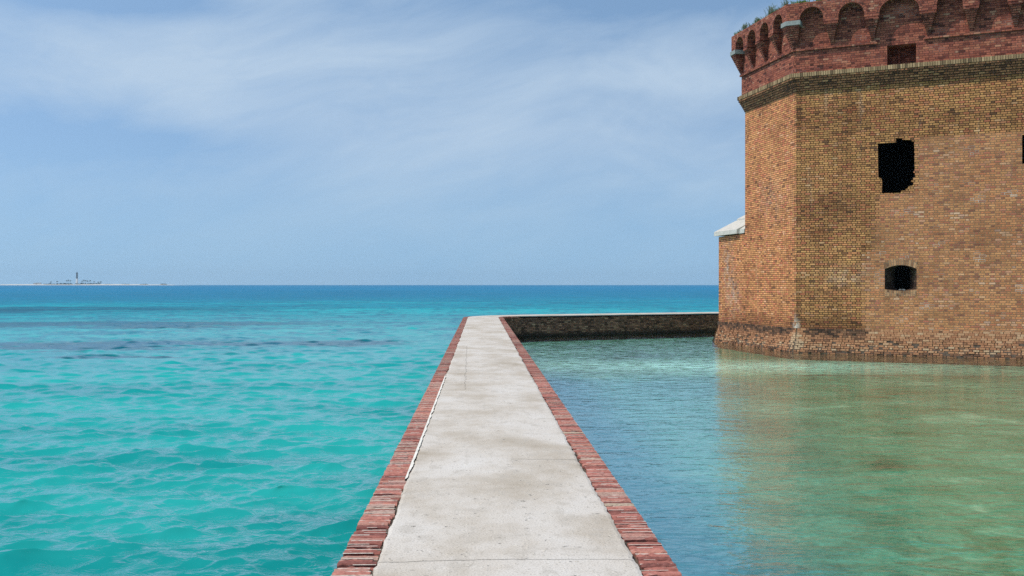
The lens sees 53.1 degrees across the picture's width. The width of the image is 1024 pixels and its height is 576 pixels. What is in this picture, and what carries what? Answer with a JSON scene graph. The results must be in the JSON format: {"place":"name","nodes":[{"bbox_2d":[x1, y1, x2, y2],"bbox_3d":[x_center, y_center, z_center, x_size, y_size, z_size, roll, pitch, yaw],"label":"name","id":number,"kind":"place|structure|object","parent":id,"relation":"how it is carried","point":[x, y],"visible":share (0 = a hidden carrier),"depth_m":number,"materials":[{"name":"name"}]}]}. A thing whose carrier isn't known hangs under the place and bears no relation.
{"place":"outdoors","nodes":[
{"label":"outdoors","id":0,"kind":"place"},
{"bbox_2d":[2,284,148,284],"bbox_3d":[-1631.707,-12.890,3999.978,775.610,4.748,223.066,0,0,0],"label":"island","id":1,"kind":"structure","parent":0,"point":[71,284],"depth_m":3932.65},
{"bbox_2d":[0,285,718,575],"bbox_3d":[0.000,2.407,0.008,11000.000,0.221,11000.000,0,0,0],"label":"sea","id":2,"kind":"structure","parent":0,"point":[202,430],"depth_m":19.82,"materials":[{"name":"teal liquid"}]},
{"bbox_2d":[331,312,718,575],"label":"moat wall","id":3,"kind":"structure","parent":2,"relation":"in","point":[496,466],"depth_m":7.44,"materials":[{"name":"concrete"}]},
{"bbox_2d":[0,0,815,284],"label":"sky","id":4,"kind":"structure","parent":0,"point":[151,142],"materials":[{"name":"blue"}]},
{"bbox_2d":[517,332,1023,575],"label":"moat water","id":5,"kind":"structure","parent":0,"point":[717,356],"depth_m":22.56,"materials":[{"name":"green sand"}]},
{"bbox_2d":[713,0,1023,366],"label":"brick fort","id":6,"kind":"structure","parent":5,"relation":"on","point":[884,177],"depth_m":35.03,"materials":[{"name":"brick"}]},
{"bbox_2d":[765,2,775,14],"bbox_3d":[9.412,-10.111,37.138,0.410,0.372,0.818,0,0,0],"label":"weed","id":7,"kind":"object","parent":6,"relation":"on","point":[771,9],"visible":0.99,"depth_m":37.15,"materials":[{"name":"green plant"}]},
{"bbox_2d":[734,0,820,34],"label":"grass","id":8,"kind":"structure","parent":0,"point":[800,1],"depth_m":36.88,"materials":[{"name":"green plant"}]}
]}

